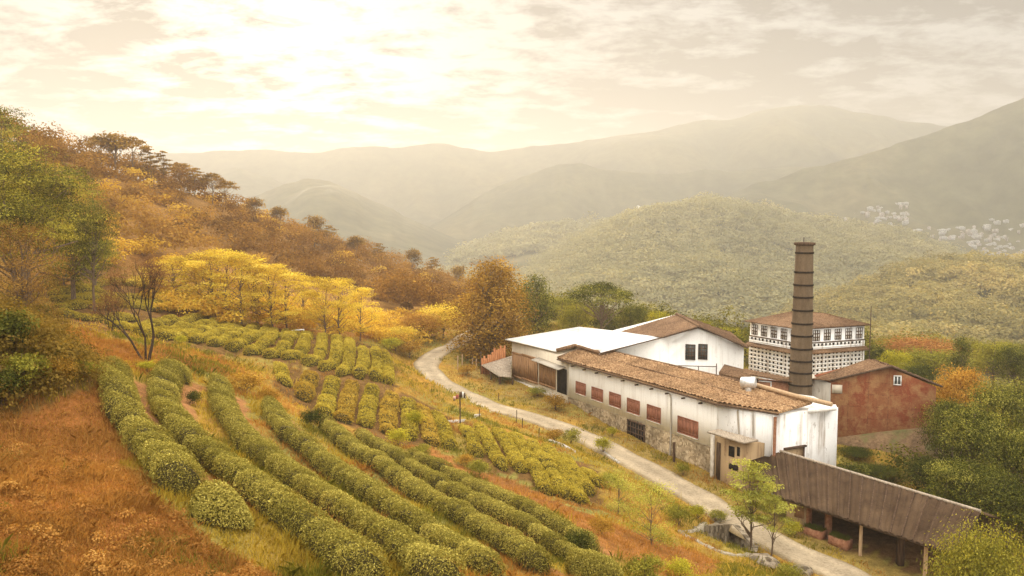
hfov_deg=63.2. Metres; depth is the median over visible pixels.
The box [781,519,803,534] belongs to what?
bush
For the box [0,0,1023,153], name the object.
sky
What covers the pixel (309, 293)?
golden tree
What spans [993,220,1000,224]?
town house
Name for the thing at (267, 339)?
tea hedge
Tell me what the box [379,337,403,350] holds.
bush
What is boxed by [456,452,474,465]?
bush
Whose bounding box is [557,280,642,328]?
umbrella tree
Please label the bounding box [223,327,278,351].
tea hedge
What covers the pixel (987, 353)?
round tree
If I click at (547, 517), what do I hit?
tea hedge
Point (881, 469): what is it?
round tree
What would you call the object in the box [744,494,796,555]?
sapling
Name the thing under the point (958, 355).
conifer
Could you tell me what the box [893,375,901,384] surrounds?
window
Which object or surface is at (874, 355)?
round tree
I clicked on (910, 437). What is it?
retaining wall
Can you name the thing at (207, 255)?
golden tree
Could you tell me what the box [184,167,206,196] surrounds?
hilltop tree
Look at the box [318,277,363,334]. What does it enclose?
golden tree
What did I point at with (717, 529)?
stone pit
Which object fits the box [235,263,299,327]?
golden tree
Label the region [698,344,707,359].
window
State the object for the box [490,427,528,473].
tea hedge
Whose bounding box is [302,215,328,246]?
hilltop tree
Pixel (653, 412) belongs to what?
window
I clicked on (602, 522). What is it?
bush
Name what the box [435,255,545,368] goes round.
conical tree
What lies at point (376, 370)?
tea hedge
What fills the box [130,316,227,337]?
tea hedge
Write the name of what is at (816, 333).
window
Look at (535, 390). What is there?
bush
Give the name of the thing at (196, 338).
tea hedge
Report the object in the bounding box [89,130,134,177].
hilltop tree
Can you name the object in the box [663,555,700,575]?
bush
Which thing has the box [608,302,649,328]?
round tree
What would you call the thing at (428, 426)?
tea hedge
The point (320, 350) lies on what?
tea hedge
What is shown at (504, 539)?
tea hedge
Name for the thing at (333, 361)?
tea hedge
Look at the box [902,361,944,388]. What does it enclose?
round tree
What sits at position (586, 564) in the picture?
tea bush
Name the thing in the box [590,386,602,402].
window
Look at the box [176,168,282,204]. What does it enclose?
hill
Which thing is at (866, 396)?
red shed
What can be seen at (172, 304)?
undergrowth
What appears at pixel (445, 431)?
tea hedge
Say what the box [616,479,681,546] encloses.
wispy tree
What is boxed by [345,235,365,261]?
hilltop tree
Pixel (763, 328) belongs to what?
window
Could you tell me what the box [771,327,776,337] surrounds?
window
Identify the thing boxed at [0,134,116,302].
broad tree
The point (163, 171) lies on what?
hilltop tree
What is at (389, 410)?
tea hedge
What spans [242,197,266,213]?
hilltop tree
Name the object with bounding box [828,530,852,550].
planter
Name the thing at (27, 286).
bare tree
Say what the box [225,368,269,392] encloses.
bush
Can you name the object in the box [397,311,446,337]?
orange bush
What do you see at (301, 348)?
tea hedge
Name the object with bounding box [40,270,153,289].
tea hedge
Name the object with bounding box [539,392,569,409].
bush
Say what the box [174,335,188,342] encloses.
bush
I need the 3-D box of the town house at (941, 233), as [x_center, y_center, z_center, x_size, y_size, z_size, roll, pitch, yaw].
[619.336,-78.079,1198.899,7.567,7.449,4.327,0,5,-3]
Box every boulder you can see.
[748,553,780,567]
[790,564,812,575]
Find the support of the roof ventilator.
on the factory hall
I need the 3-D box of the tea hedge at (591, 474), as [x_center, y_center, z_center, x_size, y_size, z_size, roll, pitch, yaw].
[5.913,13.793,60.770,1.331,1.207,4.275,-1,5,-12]
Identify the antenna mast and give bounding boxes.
[869,306,871,358]
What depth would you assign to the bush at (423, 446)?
53.63 m
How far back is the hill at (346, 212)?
1350.14 m
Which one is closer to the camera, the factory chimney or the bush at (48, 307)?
the bush at (48, 307)
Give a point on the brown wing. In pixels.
(779, 382)
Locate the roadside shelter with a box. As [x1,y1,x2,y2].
[750,450,1003,575]
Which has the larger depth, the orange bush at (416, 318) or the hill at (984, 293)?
the hill at (984, 293)
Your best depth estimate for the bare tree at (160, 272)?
47.24 m
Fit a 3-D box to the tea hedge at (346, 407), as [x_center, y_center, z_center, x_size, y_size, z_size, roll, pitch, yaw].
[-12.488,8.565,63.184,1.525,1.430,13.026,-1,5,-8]
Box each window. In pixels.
[575,381,585,396]
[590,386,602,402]
[608,391,620,409]
[626,397,639,416]
[646,404,660,424]
[676,415,698,439]
[685,344,695,359]
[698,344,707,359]
[728,446,734,456]
[751,324,757,334]
[761,325,766,336]
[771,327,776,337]
[781,328,786,339]
[813,330,819,340]
[824,329,830,339]
[834,329,841,339]
[845,328,851,338]
[856,327,862,337]
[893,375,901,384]
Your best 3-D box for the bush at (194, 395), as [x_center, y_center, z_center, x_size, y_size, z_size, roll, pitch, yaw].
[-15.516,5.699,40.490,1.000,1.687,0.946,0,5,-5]
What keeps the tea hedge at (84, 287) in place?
on the terrain at (878, 550)
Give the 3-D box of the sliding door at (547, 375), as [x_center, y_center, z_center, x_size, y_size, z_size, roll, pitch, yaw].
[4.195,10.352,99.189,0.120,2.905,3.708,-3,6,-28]
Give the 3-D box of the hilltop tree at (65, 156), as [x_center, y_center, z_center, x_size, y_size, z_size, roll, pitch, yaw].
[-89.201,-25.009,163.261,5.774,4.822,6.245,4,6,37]
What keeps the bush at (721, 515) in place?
on the terrain at (878, 550)
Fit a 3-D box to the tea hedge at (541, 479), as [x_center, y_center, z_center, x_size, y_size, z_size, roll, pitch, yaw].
[1.203,12.626,61.670,1.437,1.777,16.206,-1,5,-8]
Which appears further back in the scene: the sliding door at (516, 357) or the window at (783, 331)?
the window at (783, 331)
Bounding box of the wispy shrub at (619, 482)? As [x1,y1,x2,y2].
[599,467,645,515]
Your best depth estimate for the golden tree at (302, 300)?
112.34 m
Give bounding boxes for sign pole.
[453,392,465,423]
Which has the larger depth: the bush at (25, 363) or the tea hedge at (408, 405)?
the tea hedge at (408, 405)
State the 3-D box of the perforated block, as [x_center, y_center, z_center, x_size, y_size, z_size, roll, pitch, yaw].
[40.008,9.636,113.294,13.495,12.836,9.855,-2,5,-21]
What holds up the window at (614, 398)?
in the factory hall
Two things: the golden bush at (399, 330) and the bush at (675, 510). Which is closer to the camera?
the bush at (675, 510)
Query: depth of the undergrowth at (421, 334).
122.08 m
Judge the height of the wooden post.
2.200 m
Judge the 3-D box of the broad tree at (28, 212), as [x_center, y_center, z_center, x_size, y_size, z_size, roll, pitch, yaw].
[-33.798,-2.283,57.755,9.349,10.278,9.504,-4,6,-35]
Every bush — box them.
[0,305,45,351]
[0,352,54,387]
[0,362,33,405]
[33,303,54,317]
[39,355,78,382]
[72,360,100,377]
[137,360,157,371]
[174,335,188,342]
[184,390,203,403]
[188,479,254,529]
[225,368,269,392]
[251,386,281,399]
[298,407,324,423]
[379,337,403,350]
[385,326,420,338]
[385,428,414,445]
[386,331,407,351]
[393,337,424,357]
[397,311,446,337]
[405,409,427,423]
[412,300,468,338]
[413,442,432,454]
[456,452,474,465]
[457,363,478,373]
[462,347,487,360]
[464,458,490,476]
[523,387,549,395]
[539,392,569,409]
[544,428,564,439]
[562,428,581,444]
[564,526,600,549]
[564,548,624,575]
[585,515,617,535]
[593,436,612,451]
[598,471,619,485]
[605,426,619,435]
[621,550,673,575]
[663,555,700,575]
[664,502,694,524]
[675,460,691,473]
[688,504,710,517]
[709,508,728,521]
[771,560,806,575]
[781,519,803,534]
[836,458,873,474]
[916,500,1023,575]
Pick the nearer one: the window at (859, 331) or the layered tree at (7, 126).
the layered tree at (7, 126)
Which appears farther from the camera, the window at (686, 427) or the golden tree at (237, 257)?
the golden tree at (237, 257)
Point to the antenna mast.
(870, 334)
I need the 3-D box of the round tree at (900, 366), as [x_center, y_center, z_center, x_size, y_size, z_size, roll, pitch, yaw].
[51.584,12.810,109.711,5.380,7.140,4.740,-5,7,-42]
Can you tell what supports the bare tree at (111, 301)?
on the terrain at (878, 550)
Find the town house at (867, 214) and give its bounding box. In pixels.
[865,211,869,217]
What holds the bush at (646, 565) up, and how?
on the terrain at (878, 550)
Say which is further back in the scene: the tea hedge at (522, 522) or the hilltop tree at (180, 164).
the hilltop tree at (180, 164)
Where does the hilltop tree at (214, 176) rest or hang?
on the terrain at (878, 550)
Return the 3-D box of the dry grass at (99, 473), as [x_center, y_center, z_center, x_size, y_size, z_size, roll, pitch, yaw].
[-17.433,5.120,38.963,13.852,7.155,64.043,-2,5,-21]
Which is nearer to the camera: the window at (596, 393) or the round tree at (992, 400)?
the round tree at (992, 400)
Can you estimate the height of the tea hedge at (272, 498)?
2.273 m
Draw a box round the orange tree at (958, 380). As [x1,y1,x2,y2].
[930,362,995,407]
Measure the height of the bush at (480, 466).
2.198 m
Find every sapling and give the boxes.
[719,458,802,548]
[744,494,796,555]
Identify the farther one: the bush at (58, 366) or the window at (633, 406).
the window at (633, 406)
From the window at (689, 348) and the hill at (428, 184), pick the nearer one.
the window at (689, 348)
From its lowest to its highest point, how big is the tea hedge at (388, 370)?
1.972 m
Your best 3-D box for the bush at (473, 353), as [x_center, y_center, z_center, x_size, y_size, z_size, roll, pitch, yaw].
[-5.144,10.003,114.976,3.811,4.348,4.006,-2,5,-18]
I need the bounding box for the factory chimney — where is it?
[788,239,815,395]
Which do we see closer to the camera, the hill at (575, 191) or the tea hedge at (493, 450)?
the tea hedge at (493, 450)
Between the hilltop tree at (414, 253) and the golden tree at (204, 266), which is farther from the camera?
the hilltop tree at (414, 253)
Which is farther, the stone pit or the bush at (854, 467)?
the bush at (854, 467)
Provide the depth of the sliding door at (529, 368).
102.92 m
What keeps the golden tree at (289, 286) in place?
on the terrain at (878, 550)
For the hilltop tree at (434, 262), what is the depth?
272.48 m
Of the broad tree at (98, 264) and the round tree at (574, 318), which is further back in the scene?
the round tree at (574, 318)
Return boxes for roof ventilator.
[740,377,756,390]
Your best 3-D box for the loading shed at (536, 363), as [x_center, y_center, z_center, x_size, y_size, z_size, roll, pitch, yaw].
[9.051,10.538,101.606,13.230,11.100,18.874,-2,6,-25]
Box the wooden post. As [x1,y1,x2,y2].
[672,442,675,461]
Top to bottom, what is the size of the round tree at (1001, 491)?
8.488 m
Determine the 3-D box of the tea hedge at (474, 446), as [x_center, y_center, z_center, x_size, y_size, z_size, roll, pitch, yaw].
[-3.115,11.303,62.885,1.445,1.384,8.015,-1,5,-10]
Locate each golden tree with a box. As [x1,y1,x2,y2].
[124,267,182,291]
[136,256,204,299]
[160,260,228,300]
[174,247,263,309]
[177,251,239,316]
[197,250,266,325]
[228,256,288,322]
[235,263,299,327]
[252,268,317,328]
[287,274,327,320]
[301,276,345,332]
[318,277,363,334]
[340,287,383,340]
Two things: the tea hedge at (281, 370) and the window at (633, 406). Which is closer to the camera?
the tea hedge at (281, 370)
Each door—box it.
[512,351,521,379]
[521,353,537,383]
[539,363,555,389]
[716,442,720,480]
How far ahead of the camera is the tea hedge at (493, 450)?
60.82 m
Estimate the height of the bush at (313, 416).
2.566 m
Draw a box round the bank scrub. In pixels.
[0,293,115,407]
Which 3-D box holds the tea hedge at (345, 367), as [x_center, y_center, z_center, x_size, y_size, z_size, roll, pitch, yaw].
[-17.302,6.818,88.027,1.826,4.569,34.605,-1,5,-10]
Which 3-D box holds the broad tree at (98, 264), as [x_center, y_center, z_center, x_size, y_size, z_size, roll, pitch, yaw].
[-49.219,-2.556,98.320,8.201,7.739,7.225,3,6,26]
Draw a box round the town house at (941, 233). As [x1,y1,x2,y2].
[938,231,944,235]
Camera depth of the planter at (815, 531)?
62.79 m
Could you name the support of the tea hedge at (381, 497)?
on the terrain at (878, 550)
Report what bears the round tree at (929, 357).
on the terrain at (878, 550)
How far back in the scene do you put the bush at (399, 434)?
55.00 m
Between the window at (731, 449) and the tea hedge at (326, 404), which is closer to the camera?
the tea hedge at (326, 404)
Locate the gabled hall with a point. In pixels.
(685, 341)
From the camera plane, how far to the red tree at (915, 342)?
149.34 m
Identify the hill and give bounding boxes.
[104,105,947,225]
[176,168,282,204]
[237,178,466,268]
[428,163,806,241]
[469,241,552,268]
[603,209,931,330]
[726,98,1023,256]
[874,264,1021,336]
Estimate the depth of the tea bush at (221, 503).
20.61 m
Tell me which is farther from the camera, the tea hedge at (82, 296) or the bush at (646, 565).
the tea hedge at (82, 296)
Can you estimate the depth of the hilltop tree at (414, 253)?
265.62 m
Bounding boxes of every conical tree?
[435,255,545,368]
[508,270,557,348]
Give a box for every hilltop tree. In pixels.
[57,148,74,163]
[82,135,113,167]
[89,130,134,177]
[113,136,151,180]
[136,148,162,185]
[149,151,173,177]
[167,162,195,192]
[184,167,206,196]
[198,172,225,203]
[214,180,239,209]
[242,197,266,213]
[268,206,290,228]
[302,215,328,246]
[321,225,338,242]
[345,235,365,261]
[369,243,387,259]
[403,248,422,270]
[422,257,442,281]
[450,265,467,293]
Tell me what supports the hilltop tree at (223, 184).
on the terrain at (878, 550)
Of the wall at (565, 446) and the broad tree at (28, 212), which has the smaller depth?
the broad tree at (28, 212)
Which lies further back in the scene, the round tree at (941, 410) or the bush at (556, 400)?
the bush at (556, 400)
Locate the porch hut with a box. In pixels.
[707,429,764,490]
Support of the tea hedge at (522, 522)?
on the terrain at (878, 550)
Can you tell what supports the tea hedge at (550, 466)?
on the terrain at (878, 550)
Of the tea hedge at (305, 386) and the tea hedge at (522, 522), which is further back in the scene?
the tea hedge at (305, 386)
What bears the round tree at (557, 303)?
on the terrain at (878, 550)
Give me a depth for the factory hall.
78.53 m
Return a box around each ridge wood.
[417,191,966,328]
[440,211,612,264]
[747,248,1023,364]
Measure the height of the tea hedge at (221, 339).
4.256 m
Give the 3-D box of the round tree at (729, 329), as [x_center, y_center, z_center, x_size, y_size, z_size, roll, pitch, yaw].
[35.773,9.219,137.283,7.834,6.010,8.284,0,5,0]
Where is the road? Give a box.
[413,314,871,575]
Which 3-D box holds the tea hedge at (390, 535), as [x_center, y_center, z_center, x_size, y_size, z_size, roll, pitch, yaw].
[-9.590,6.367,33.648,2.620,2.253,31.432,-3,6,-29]
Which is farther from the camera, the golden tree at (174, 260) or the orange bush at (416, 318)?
the orange bush at (416, 318)
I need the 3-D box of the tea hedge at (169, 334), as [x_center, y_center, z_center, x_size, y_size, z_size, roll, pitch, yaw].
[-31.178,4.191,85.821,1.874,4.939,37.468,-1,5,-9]
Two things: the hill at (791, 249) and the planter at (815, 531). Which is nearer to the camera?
the planter at (815, 531)
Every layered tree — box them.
[0,105,56,252]
[16,128,71,259]
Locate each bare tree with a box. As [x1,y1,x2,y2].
[0,215,83,320]
[85,250,174,360]
[101,280,125,330]
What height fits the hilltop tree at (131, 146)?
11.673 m
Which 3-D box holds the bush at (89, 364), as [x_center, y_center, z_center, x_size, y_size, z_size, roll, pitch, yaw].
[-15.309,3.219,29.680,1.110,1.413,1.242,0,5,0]
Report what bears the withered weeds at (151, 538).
on the terrain at (878, 550)
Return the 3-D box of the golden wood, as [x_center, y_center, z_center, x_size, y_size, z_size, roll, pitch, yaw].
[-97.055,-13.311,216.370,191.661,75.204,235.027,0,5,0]
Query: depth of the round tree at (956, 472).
63.06 m
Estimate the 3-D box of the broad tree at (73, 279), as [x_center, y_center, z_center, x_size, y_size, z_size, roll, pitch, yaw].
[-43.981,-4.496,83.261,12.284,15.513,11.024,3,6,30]
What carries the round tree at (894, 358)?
on the terrain at (878, 550)
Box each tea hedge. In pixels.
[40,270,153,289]
[47,281,160,299]
[49,291,168,303]
[53,297,182,311]
[55,307,140,323]
[95,355,209,497]
[107,311,215,330]
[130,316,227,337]
[144,358,391,575]
[154,321,242,339]
[187,322,259,343]
[206,322,271,346]
[206,372,468,575]
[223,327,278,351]
[241,328,289,355]
[260,395,506,575]
[262,328,299,358]
[273,361,293,387]
[280,331,312,359]
[293,370,319,402]
[300,332,327,366]
[314,375,340,417]
[316,414,553,575]
[317,334,343,371]
[333,379,359,423]
[335,336,355,376]
[352,345,370,379]
[354,427,590,561]
[356,383,379,428]
[368,346,383,381]
[378,390,399,435]
[381,349,394,384]
[399,396,419,440]
[406,447,599,551]
[416,403,440,446]
[430,409,459,450]
[458,423,486,457]
[472,422,509,471]
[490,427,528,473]
[508,431,555,495]
[525,438,573,500]
[541,443,590,504]
[558,452,596,496]
[582,467,605,487]
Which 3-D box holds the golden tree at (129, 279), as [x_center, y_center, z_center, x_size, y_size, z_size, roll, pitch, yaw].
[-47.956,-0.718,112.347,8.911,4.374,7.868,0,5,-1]
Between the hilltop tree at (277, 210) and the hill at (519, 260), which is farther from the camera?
the hill at (519, 260)
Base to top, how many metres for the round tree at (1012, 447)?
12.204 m
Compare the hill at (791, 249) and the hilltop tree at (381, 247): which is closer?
the hilltop tree at (381, 247)
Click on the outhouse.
(730, 371)
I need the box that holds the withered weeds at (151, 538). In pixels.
[0,329,252,575]
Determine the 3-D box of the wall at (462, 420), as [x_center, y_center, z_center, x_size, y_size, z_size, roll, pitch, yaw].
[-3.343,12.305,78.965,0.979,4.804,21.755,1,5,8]
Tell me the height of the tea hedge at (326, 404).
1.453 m
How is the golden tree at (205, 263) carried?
on the terrain at (878, 550)
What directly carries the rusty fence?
on the terrain at (878, 550)
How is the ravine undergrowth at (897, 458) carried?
on the terrain at (878, 550)
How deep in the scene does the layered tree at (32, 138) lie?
103.98 m
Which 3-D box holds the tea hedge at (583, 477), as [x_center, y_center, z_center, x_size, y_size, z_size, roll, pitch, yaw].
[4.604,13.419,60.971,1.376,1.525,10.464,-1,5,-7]
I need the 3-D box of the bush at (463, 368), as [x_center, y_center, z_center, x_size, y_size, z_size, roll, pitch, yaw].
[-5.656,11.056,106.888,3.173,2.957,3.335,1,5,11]
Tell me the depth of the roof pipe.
72.83 m
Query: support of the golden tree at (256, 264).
on the terrain at (878, 550)
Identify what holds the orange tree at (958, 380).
on the terrain at (878, 550)
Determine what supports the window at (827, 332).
in the perforated block
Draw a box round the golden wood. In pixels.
[0,128,501,316]
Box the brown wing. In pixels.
[741,369,791,391]
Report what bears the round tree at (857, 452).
on the terrain at (878, 550)
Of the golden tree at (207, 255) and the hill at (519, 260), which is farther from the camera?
the hill at (519, 260)
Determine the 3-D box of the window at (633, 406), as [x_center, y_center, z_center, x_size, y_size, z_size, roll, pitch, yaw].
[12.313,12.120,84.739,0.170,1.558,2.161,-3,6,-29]
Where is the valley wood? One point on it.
(596, 324)
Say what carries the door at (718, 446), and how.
in the porch hut
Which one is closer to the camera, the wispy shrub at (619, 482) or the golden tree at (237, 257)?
the wispy shrub at (619, 482)
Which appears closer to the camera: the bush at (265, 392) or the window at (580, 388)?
the bush at (265, 392)
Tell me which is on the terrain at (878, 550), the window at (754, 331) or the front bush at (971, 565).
the front bush at (971, 565)
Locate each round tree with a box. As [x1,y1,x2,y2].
[546,294,581,320]
[554,302,597,329]
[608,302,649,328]
[647,309,669,320]
[719,327,747,340]
[837,444,877,457]
[852,460,905,481]
[864,342,891,360]
[877,348,918,366]
[890,361,918,370]
[892,345,975,375]
[895,451,954,493]
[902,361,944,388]
[909,396,973,462]
[916,404,1022,483]
[918,455,1016,515]
[958,463,1023,559]
[959,372,1023,452]
[964,416,1023,548]
[968,336,1013,387]
[984,339,1023,391]
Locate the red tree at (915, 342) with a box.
[873,330,975,363]
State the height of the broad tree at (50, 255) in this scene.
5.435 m
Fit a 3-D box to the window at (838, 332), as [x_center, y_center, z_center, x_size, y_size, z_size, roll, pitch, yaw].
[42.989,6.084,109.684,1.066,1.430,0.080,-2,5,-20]
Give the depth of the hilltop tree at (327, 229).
239.41 m
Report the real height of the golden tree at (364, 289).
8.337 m
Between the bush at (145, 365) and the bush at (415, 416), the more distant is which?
the bush at (415, 416)
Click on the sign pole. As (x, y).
(460, 395)
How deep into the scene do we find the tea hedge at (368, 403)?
62.51 m
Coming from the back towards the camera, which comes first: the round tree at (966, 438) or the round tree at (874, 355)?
the round tree at (874, 355)
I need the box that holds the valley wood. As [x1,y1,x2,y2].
[499,279,1023,374]
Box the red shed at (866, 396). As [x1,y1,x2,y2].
[812,359,942,436]
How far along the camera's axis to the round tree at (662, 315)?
132.95 m
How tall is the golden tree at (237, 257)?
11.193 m
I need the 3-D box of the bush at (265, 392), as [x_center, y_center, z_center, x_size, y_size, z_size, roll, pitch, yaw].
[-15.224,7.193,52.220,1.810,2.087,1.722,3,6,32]
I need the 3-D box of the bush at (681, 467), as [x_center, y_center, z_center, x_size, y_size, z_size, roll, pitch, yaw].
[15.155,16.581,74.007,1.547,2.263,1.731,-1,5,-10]
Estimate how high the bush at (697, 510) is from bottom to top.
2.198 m
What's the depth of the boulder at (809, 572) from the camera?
56.78 m
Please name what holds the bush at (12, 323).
on the terrain at (878, 550)
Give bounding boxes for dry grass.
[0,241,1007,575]
[0,320,294,575]
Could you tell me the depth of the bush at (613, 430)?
83.64 m
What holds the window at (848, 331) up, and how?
in the perforated block
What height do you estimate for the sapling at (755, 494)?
7.855 m
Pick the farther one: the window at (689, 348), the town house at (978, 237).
the town house at (978, 237)
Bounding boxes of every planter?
[803,521,826,539]
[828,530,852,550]
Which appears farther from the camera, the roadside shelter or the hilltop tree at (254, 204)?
the hilltop tree at (254, 204)
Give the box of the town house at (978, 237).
[975,235,981,239]
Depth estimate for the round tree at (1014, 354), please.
118.77 m
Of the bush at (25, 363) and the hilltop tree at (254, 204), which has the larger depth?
the hilltop tree at (254, 204)
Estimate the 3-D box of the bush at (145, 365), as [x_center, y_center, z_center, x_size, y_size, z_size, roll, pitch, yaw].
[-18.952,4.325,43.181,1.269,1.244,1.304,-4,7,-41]
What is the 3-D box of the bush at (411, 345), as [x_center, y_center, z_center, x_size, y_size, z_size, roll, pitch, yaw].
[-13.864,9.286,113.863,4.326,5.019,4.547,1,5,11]
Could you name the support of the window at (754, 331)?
in the perforated block
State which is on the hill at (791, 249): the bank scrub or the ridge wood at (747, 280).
the ridge wood at (747, 280)
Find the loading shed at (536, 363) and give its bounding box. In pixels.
[505,327,659,401]
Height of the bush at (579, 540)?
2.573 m
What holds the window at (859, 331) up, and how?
in the perforated block
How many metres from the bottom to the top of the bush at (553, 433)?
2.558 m
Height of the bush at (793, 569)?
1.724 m
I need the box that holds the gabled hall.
[600,313,748,374]
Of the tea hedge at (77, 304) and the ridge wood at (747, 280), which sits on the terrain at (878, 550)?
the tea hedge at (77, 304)
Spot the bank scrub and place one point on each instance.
(57, 336)
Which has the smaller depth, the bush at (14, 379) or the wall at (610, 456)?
the bush at (14, 379)
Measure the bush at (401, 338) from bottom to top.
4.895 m
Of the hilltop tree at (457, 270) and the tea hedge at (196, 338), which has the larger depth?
the hilltop tree at (457, 270)
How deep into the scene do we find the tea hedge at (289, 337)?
75.08 m
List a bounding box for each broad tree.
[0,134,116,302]
[0,181,93,300]
[15,166,130,301]
[33,252,103,286]
[58,196,123,312]
[78,238,129,284]
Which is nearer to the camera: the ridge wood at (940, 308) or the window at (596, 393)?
the window at (596, 393)
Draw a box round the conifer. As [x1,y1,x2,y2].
[942,335,977,390]
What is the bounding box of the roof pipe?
[756,383,832,406]
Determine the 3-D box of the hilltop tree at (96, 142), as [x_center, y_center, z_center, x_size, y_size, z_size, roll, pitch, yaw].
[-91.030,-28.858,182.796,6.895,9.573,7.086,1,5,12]
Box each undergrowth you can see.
[139,280,419,342]
[378,308,443,366]
[864,367,1023,548]
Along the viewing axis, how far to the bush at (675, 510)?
56.62 m
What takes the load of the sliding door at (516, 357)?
in the loading shed at (536, 363)
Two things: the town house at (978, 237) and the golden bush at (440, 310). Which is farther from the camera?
the town house at (978, 237)
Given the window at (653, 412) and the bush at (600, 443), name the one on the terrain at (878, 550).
the bush at (600, 443)
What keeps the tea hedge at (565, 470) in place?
on the terrain at (878, 550)
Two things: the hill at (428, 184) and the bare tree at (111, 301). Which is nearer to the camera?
the bare tree at (111, 301)
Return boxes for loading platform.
[481,356,513,384]
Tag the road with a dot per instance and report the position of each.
(692, 494)
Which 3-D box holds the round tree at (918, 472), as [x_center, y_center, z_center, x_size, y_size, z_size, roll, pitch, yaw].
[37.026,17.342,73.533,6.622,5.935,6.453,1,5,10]
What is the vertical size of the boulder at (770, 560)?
0.696 m
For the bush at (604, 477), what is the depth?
59.45 m
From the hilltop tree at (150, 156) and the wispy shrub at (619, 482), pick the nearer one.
the wispy shrub at (619, 482)
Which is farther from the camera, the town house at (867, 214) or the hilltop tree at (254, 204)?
the town house at (867, 214)
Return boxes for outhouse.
[719,364,750,379]
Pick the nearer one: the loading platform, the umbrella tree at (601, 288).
the loading platform
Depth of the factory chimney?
83.86 m
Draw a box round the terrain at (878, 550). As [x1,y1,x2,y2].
[0,144,1023,575]
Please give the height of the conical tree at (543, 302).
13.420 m
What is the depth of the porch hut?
72.17 m
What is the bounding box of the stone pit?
[678,519,758,556]
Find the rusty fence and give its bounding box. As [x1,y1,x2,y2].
[480,345,505,373]
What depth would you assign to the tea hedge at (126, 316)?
79.06 m
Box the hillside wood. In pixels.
[0,106,505,310]
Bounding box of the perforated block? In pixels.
[745,311,869,379]
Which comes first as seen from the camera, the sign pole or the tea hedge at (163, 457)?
the tea hedge at (163, 457)
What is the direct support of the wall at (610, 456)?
on the terrain at (878, 550)
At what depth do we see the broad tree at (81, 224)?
81.83 m
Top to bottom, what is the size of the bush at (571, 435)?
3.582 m
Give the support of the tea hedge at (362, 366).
on the terrain at (878, 550)
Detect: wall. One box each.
[448,410,494,422]
[548,439,575,451]
[601,450,619,462]
[837,427,938,461]
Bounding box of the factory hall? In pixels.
[556,348,837,494]
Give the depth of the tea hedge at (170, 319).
88.25 m
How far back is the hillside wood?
172.12 m

